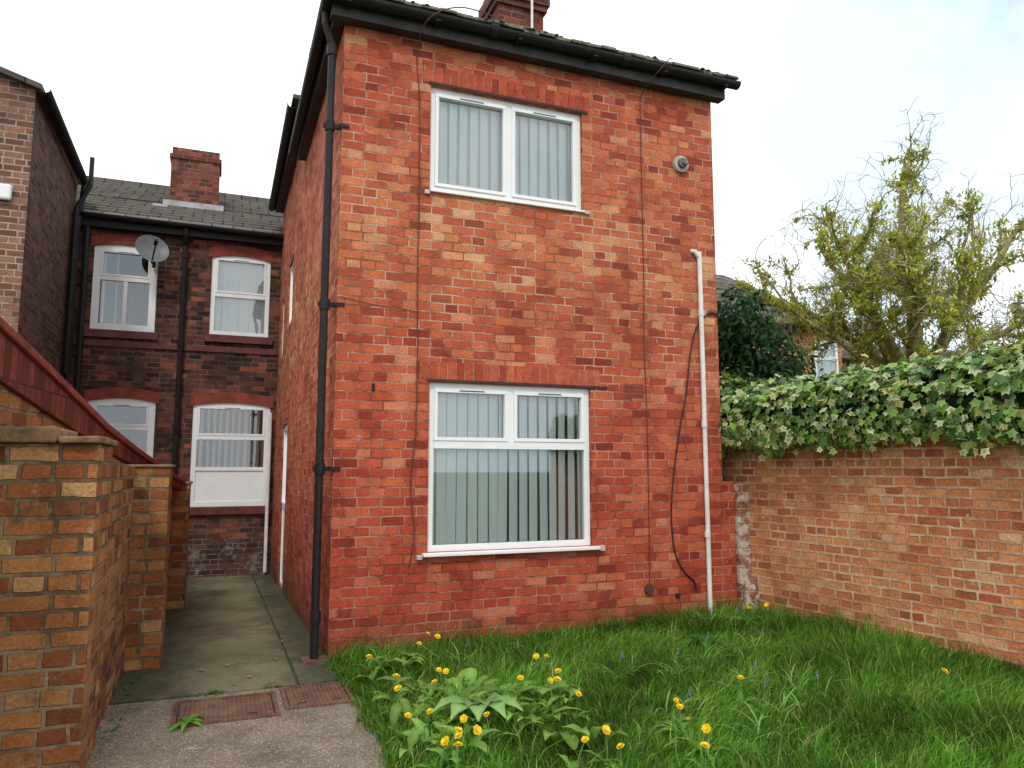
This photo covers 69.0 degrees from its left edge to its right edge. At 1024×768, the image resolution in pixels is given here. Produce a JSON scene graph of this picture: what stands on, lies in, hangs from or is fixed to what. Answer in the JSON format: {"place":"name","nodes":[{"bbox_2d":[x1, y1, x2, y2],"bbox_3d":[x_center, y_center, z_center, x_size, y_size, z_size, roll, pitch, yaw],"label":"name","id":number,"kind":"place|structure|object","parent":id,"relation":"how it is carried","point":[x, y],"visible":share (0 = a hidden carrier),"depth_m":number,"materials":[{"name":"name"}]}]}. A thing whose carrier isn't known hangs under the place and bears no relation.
{"place":"outdoors","nodes":[
{"label":"outdoors","id":0,"kind":"place"},
{"bbox_2d":[109,574,337,704],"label":"concrete path","id":1,"kind":"structure","parent":0,"point":[250,644],"depth_m":6.59,"materials":[{"name":"grey concrete"}]},
{"bbox_2d":[137,576,349,767],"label":"leaf litter","id":2,"kind":"object","parent":1,"relation":"on","point":[235,683],"visible":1,"depth_m":5.52,"materials":[{"name":"brown plant"}]},
{"bbox_2d":[263,413,271,571],"bbox_3d":[-4.102,1.804,12.515,0.060,2.651,0.080,3,-7,-21],"label":"white pipe","id":3,"kind":"object","parent":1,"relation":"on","point":[267,493],"visible":1,"depth_m":12.50,"materials":[{"name":"white plastic"}]},
{"bbox_2d":[300,654,328,664],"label":"drain block","id":4,"kind":"structure","parent":1,"relation":"on","point":[306,660],"depth_m":5.98,"materials":[{"name":"concrete"}]},
{"bbox_2d":[85,688,390,767],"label":"concrete pavement","id":5,"kind":"structure","parent":0,"point":[339,739],"depth_m":4.27,"materials":[{"name":"grey concrete"}]},
{"bbox_2d":[96,585,341,766],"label":"path weeds","id":6,"kind":"object","parent":5,"relation":"on","point":[185,722],"visible":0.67,"depth_m":4.60,"materials":[{"name":"green plant"}]},
{"bbox_2d":[169,691,280,727],"bbox_3d":[-1.849,2.115,4.817,0.640,0.047,0.520,3,-7,-21],"label":"manhole cover","id":7,"kind":"object","parent":5,"relation":"on","point":[222,709],"visible":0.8,"depth_m":4.82,"materials":[{"name":"black rusty red-brown metal"}]},
{"bbox_2d":[279,681,355,710],"bbox_3d":[-1.340,2.149,5.112,0.455,0.047,0.500,3,-7,-21],"label":"manhole cover","id":8,"kind":"object","parent":5,"relation":"on","point":[315,695],"visible":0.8,"depth_m":5.09,"materials":[{"name":"brown metal"}]},
{"bbox_2d":[0,0,1023,360],"label":"sky","id":9,"kind":"structure","parent":0,"point":[824,83],"materials":[{"name":"white"}]},
{"bbox_2d":[252,576,1023,767],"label":"ground","id":10,"kind":"structure","parent":0,"point":[597,722],"depth_m":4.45,"materials":[{"name":"green plant"}]},
{"bbox_2d":[0,75,77,377],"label":"brick walls","id":11,"kind":"structure","parent":10,"relation":"on","point":[38,173],"depth_m":9.50,"materials":[{"name":"brown brick"}]},
{"bbox_2d":[0,183,11,200],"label":"alarm box","id":12,"kind":"object","parent":11,"relation":"attached to","point":[5,191],"visible":1,"depth_m":9.00,"materials":[{"name":"white plastic"}]},
{"bbox_2d":[0,66,80,184],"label":"roof","id":13,"kind":"structure","parent":11,"relation":"on","point":[21,79],"depth_m":9.22,"materials":[{"name":"tile"}]},
{"bbox_2d":[40,88,94,383],"bbox_3d":[-6.332,-0.501,10.396,0.252,6.450,3.200,3,-7,-21],"label":"gutter and pipes","id":14,"kind":"object","parent":11,"relation":"attached to","point":[85,181],"visible":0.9,"depth_m":11.48,"materials":[{"name":"black paint"}]},
{"bbox_2d":[0,384,171,615],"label":"raking wall","id":15,"kind":"structure","parent":10,"relation":"on","point":[16,410],"depth_m":4.06,"materials":[{"name":"brick"}]},
{"bbox_2d":[0,316,188,487],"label":"red coping","id":16,"kind":"object","parent":15,"relation":"on","point":[30,374],"visible":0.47,"depth_m":4.43,"materials":[{"name":"brick"}]},
{"bbox_2d":[0,443,190,767],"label":"brickwork","id":17,"kind":"object","parent":10,"relation":"on","point":[87,546],"visible":0.79,"depth_m":3.80,"materials":[{"name":"brick"}]},
{"bbox_2d":[0,426,192,484],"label":"capstones","id":18,"kind":"object","parent":17,"relation":"on","point":[46,434],"visible":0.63,"depth_m":3.78,"materials":[{"name":"beige stone"}]},
{"bbox_2d":[70,216,281,574],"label":"brick walls","id":19,"kind":"structure","parent":10,"relation":"on","point":[154,370],"depth_m":12.45,"materials":[{"name":"brown brick"}]},
{"bbox_2d":[100,253,119,323],"bbox_3d":[-6.354,-1.568,12.254,0.938,1.407,0.088,3,-7,-21],"label":"window vertical blind","id":20,"kind":"object","parent":19,"relation":"attached to","point":[103,292],"depth_m":12.16,"materials":[{"name":"white fabric"}]},
{"bbox_2d":[88,398,155,457],"bbox_3d":[-6.269,0.916,11.931,0.968,1.378,0.086,3,-7,-21],"label":"window frame","id":21,"kind":"object","parent":19,"relation":"on","point":[148,426],"visible":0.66,"depth_m":12.03,"materials":[{"name":"white plastic"}]},
{"bbox_2d":[90,245,157,331],"bbox_3d":[-6.329,-1.565,12.190,0.938,1.428,0.086,3,-7,-21],"label":"window frame","id":22,"kind":"object","parent":19,"relation":"attached to","point":[99,274],"visible":0.84,"depth_m":12.14,"materials":[{"name":"white plastic"}]},
{"bbox_2d":[135,235,168,267],"bbox_3d":[-5.745,-2.160,12.001,0.439,0.488,0.697,0,-7,3],"label":"satellite dish","id":23,"kind":"object","parent":19,"relation":"attached to","point":[153,249],"visible":1,"depth_m":11.97,"materials":[{"name":"grey metal"}]},
{"bbox_2d":[72,328,276,514],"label":"painted sills","id":24,"kind":"structure","parent":19,"relation":"attached to","point":[123,334],"depth_m":12.28,"materials":[{"name":"red paint"}]},
{"bbox_2d":[73,211,283,474],"bbox_3d":[-5.460,0.173,12.119,3.150,5.700,0.295,3,-7,-21],"label":"gutter and pipes","id":25,"kind":"object","parent":19,"relation":"attached to","point":[185,231],"visible":0.73,"depth_m":12.20,"materials":[{"name":"black paint"}]},
{"bbox_2d":[84,234,273,407],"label":"arched lintels","id":26,"kind":"object","parent":19,"relation":"attached to","point":[149,395],"visible":0.88,"depth_m":12.38,"materials":[{"name":"red brick"}]},
{"bbox_2d":[76,176,283,310],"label":"roof","id":27,"kind":"structure","parent":19,"relation":"on","point":[139,199],"depth_m":14.32,"materials":[{"name":"grey tile"}]},
{"bbox_2d":[153,199,223,210],"bbox_3d":[-6.168,-3.262,14.261,1.200,0.250,1.050,3,-7,-21],"label":"chimney flashing","id":28,"kind":"object","parent":27,"relation":"on","point":[166,202],"visible":0.25,"depth_m":13.99,"materials":[{"name":"grey metal"}]},
{"bbox_2d":[169,147,221,204],"bbox_3d":[-6.135,-3.640,14.425,0.910,1.600,0.710,3,-7,-21],"label":"chimney","id":29,"kind":"object","parent":27,"relation":"on","point":[196,175],"visible":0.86,"depth_m":14.15,"materials":[{"name":"brick"}]},
{"bbox_2d":[187,536,270,577],"bbox_3d":[-4.728,2.870,12.248,1.430,0.670,0.028,3,-7,-21],"label":"flaking base render","id":30,"kind":"object","parent":19,"relation":"attached to","point":[211,557],"visible":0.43,"depth_m":12.25,"materials":[{"name":"paint"}]},
{"bbox_2d":[190,403,269,506],"bbox_3d":[-4.728,1.179,12.509,1.218,1.728,0.086,3,-7,-21],"label":"window frame","id":31,"kind":"object","parent":19,"relation":"on","point":[225,486],"visible":0.91,"depth_m":12.45,"materials":[{"name":"white plastic"}]},
{"bbox_2d":[198,409,263,466],"bbox_3d":[-4.752,0.868,12.608,1.218,1.087,0.081,3,-7,-21],"label":"window vertical blind","id":32,"kind":"object","parent":19,"relation":"attached to","point":[226,441],"depth_m":12.59,"materials":[{"name":"white fabric"}]},
{"bbox_2d":[214,261,264,333],"bbox_3d":[-4.702,-1.510,12.900,0.948,1.378,0.048,3,-7,-21],"label":"window vertical blind","id":33,"kind":"object","parent":19,"relation":"attached to","point":[244,318],"depth_m":12.90,"materials":[{"name":"white fabric"}]},
{"bbox_2d":[209,256,270,336],"bbox_3d":[-4.676,-1.507,12.835,0.948,1.398,0.086,3,-7,-21],"label":"window frame","id":34,"kind":"object","parent":19,"relation":"attached to","point":[216,292],"visible":0.98,"depth_m":12.82,"materials":[{"name":"white plastic"}]},
{"bbox_2d":[271,24,726,660],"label":"brick walls","id":35,"kind":"structure","parent":10,"relation":"on","point":[513,284],"depth_m":7.06,"materials":[{"name":"red brick"}]},
{"bbox_2d":[279,424,287,586],"bbox_3d":[-3.285,1.760,10.853,0.086,2.338,0.898,3,-7,-21],"label":"side door frame","id":36,"kind":"object","parent":35,"relation":"attached to","point":[283,502],"visible":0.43,"depth_m":11.18,"materials":[{"name":"white plastic"}]},
{"bbox_2d":[289,261,293,324],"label":"side window frame","id":37,"kind":"object","parent":35,"relation":"on","point":[291,292],"visible":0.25,"depth_m":11.35,"materials":[{"name":"white plastic"}]},
{"bbox_2d":[310,11,348,659],"bbox_3d":[-1.572,-0.533,6.367,0.259,5.560,0.096,3,-7,-21],"label":"downpipe","id":38,"kind":"object","parent":35,"relation":"attached to","point":[324,303],"visible":1,"depth_m":6.32,"materials":[{"name":"black paint"}]},
{"bbox_2d":[434,393,488,544],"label":"vertical blinds","id":39,"kind":"object","parent":35,"relation":"attached to","point":[466,474],"depth_m":6.83,"materials":[{"name":"grey fabric"}]},
{"bbox_2d":[275,2,724,212],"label":"fascia","id":40,"kind":"structure","parent":35,"relation":"attached to","point":[341,15],"depth_m":7.32,"materials":[{"name":"black plastic"}]},
{"bbox_2d":[268,0,740,210],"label":"gutters","id":41,"kind":"object","parent":40,"relation":"attached to","point":[496,31],"visible":1,"depth_m":7.36,"materials":[{"name":"black paint"}]},
{"bbox_2d":[438,102,568,201],"bbox_3d":[-0.092,-2.222,7.307,1.560,1.008,0.016,3,-7,-21],"label":"window net curtain","id":42,"kind":"object","parent":35,"relation":"attached to","point":[519,150],"depth_m":7.33,"materials":[{"name":"grey fabric"}]},
{"bbox_2d":[439,100,570,201],"bbox_3d":[-0.073,-2.237,7.263,1.560,0.988,0.048,3,-7,-21],"label":"window vertical blind","id":43,"kind":"object","parent":35,"relation":"attached to","point":[494,151],"depth_m":7.23,"materials":[{"name":"white fabric"}]},
{"bbox_2d":[430,87,580,209],"bbox_3d":[-0.049,-2.235,7.198,1.558,1.008,0.086,3,-7,-21],"label":"window frame","id":44,"kind":"object","parent":35,"relation":"on","point":[509,110],"visible":0.88,"depth_m":7.17,"materials":[{"name":"white plastic"}]},
{"bbox_2d":[340,7,671,583],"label":"phone cables","id":45,"kind":"object","parent":35,"relation":"attached to","point":[417,282],"visible":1,"depth_m":6.82,"materials":[{"name":"black rubber"}]},
{"bbox_2d":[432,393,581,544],"bbox_3d":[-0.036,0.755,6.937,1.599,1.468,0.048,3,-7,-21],"label":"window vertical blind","id":46,"kind":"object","parent":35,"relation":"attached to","point":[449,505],"depth_m":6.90,"materials":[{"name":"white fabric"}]},
{"bbox_2d":[416,65,599,385],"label":"soldier courses","id":47,"kind":"object","parent":35,"relation":"on","point":[474,372],"visible":1,"depth_m":7.02,"materials":[{"name":"brick"}]},
{"bbox_2d":[427,382,589,551],"bbox_3d":[-0.011,0.758,6.872,1.598,1.488,0.086,3,-7,-21],"label":"window frame","id":48,"kind":"object","parent":35,"relation":"on","point":[510,439],"visible":0.99,"depth_m":6.88,"materials":[{"name":"white plastic"}]},
{"bbox_2d":[291,0,725,106],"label":"roof","id":49,"kind":"structure","parent":35,"relation":"on","point":[295,100],"depth_m":8.33,"materials":[{"name":"tile"}]},
{"bbox_2d":[478,0,549,30],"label":"chimney","id":50,"kind":"object","parent":49,"relation":"on","point":[516,12],"visible":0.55,"depth_m":9.89,"materials":[{"name":"brick"}]},
{"bbox_2d":[531,0,532,27],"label":"aerial mast","id":51,"kind":"object","parent":50,"relation":"attached to","point":[531,13],"visible":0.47,"depth_m":9.82,"materials":[{"name":"white metal"}]},
{"bbox_2d":[309,0,738,79],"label":"eave tiles","id":52,"kind":"object","parent":49,"relation":"on","point":[521,28],"visible":0.26,"depth_m":7.19,"materials":[{"name":"grey tile"}]},
{"bbox_2d":[404,0,719,72],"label":"roof moss","id":53,"kind":"object","parent":52,"relation":"on","point":[534,29],"visible":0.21,"depth_m":7.12,"materials":[{"name":"green plant"}]},
{"bbox_2d":[416,189,604,559],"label":"window sills","id":54,"kind":"structure","parent":35,"relation":"attached to","point":[509,551],"depth_m":6.81,"materials":[{"name":"white plastic"}]},
{"bbox_2d":[427,81,607,388],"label":"lintel strips","id":55,"kind":"object","parent":35,"relation":"attached to","point":[525,101],"visible":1,"depth_m":7.05,"materials":[{"name":"red"}]},
{"bbox_2d":[624,384,643,398],"bbox_3d":[1.202,0.074,7.364,0.220,0.140,0.026,3,-7,-21],"label":"air brick","id":56,"kind":"object","parent":35,"relation":"attached to","point":[635,391],"visible":1,"depth_m":7.35,"materials":[{"name":"red brick"}]},
{"bbox_2d":[644,584,654,594],"bbox_3d":[1.322,1.974,7.171,0.097,0.100,0.030,3,-7,-21],"label":"gas stub","id":57,"kind":"object","parent":35,"relation":"attached to","point":[649,589],"visible":1,"depth_m":7.16,"materials":[{"name":"brown metal"}]},
{"bbox_2d":[672,156,688,172],"bbox_3d":[1.785,-2.312,7.795,0.176,0.176,0.116,3,-7,-21],"label":"security camera","id":58,"kind":"object","parent":35,"relation":"attached to","point":[680,164],"visible":1,"depth_m":7.79,"materials":[{"name":"white plastic"}]},
{"bbox_2d":[671,312,718,597],"bbox_3d":[1.869,0.668,7.534,0.652,2.878,0.028,3,-7,-21],"label":"black cable","id":59,"kind":"object","parent":35,"relation":"attached to","point":[677,595],"visible":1,"depth_m":7.43,"materials":[{"name":"black rubber"}]},
{"bbox_2d":[690,249,712,613],"bbox_3d":[1.913,0.449,7.572,0.142,3.763,0.080,-2,-7,15],"label":"waste pipe","id":60,"kind":"object","parent":35,"relation":"attached to","point":[707,531],"visible":0.93,"depth_m":7.55,"materials":[{"name":"white plastic"}]},
{"bbox_2d":[498,395,577,541],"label":"interior walls","id":61,"kind":"structure","parent":10,"relation":"on","point":[566,475],"depth_m":9.76,"materials":[{"name":"grey paint"}]},
{"bbox_2d":[355,610,857,745],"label":"bluebell leaves","id":62,"kind":"object","parent":10,"relation":"on","point":[784,701],"visible":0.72,"depth_m":4.90,"materials":[{"name":"green plant"}]},
{"bbox_2d":[464,608,818,702],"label":"bluebells","id":63,"kind":"object","parent":10,"relation":"on","point":[689,692],"visible":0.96,"depth_m":5.36,"materials":[{"name":"plant"}]},
{"bbox_2d":[366,603,949,767],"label":"dandelions","id":64,"kind":"object","parent":10,"relation":"on","point":[478,730],"visible":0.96,"depth_m":4.16,"materials":[{"name":"yellow plant"}]},
{"bbox_2d":[352,615,973,767],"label":"broadleaf weeds","id":65,"kind":"object","parent":10,"relation":"on","point":[478,706],"visible":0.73,"depth_m":4.43,"materials":[{"name":"green plant"}]},
{"bbox_2d":[716,285,823,441],"bbox_3d":[2.933,0.642,9.415,1.926,3.976,2.001,-4,-8,32],"label":"evergreen bush","id":66,"kind":"object","parent":10,"relation":"on","point":[739,338],"visible":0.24,"depth_m":9.15,"materials":[{"name":"green plant"}]},
{"bbox_2d":[718,323,841,440],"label":"brick walls","id":67,"kind":"structure","parent":10,"relation":"on","point":[804,334],"depth_m":20.07,"materials":[{"name":"brick"}]},
{"bbox_2d":[716,274,849,329],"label":"roof","id":68,"kind":"structure","parent":67,"relation":"on","point":[721,282],"depth_m":20.57,"materials":[{"name":"grey tile"}]},
{"bbox_2d":[718,318,854,331],"bbox_3d":[4.959,-1.640,18.600,9.400,0.070,0.140,3,-7,-21],"label":"gutter","id":69,"kind":"object","parent":68,"relation":"attached to","point":[791,325],"visible":0.07,"depth_m":19.43,"materials":[{"name":"black paint"}]},
{"bbox_2d":[811,341,834,376],"bbox_3d":[8.466,-0.514,20.222,0.800,1.300,0.019,3,-7,-21],"label":"curtain","id":70,"kind":"object","parent":67,"relation":"hanging from","point":[827,367],"visible":0.21,"depth_m":20.25,"materials":[{"name":"white fabric"}]},
{"bbox_2d":[813,340,838,378],"bbox_3d":[8.496,-0.523,20.146,0.798,1.298,0.086,3,-7,-21],"label":"window frame","id":71,"kind":"object","parent":67,"relation":"attached to","point":[836,362],"visible":0.35,"depth_m":20.21,"materials":[{"name":"white plastic"}]},
{"bbox_2d":[842,361,879,381],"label":"brick walls","id":72,"kind":"structure","parent":10,"relation":"on","point":[844,363],"depth_m":23.02,"materials":[{"name":"brown brick"}]},
{"bbox_2d":[847,318,871,368],"bbox_3d":[10.360,-1.258,22.456,0.551,1.485,0.975,4,-8,-33],"label":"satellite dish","id":73,"kind":"object","parent":72,"relation":"attached to","point":[854,332],"visible":0.17,"depth_m":22.45,"materials":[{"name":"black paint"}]},
{"bbox_2d":[841,344,955,362],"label":"roof","id":74,"kind":"structure","parent":72,"relation":"on","point":[847,358],"depth_m":23.56,"materials":[{"name":"tile"}]},
{"bbox_2d":[716,94,1023,376],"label":"willow tree","id":75,"kind":"object","parent":10,"relation":"on","point":[902,278],"visible":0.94,"depth_m":12.72,"materials":[{"name":"green plant"}]},
{"bbox_2d":[722,435,1023,669],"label":"brickwork","id":76,"kind":"object","parent":10,"relation":"on","point":[929,533],"visible":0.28,"depth_m":6.23,"materials":[{"name":"orange brick"}]},
{"bbox_2d":[718,338,1023,480],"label":"ivy","id":77,"kind":"object","parent":76,"relation":"attached to","point":[959,401],"visible":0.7,"depth_m":6.25,"materials":[{"name":"green plant"}]},
{"bbox_2d":[723,481,759,610],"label":"brick pier","id":78,"kind":"structure","parent":0,"point":[741,580],"depth_m":7.60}
]}

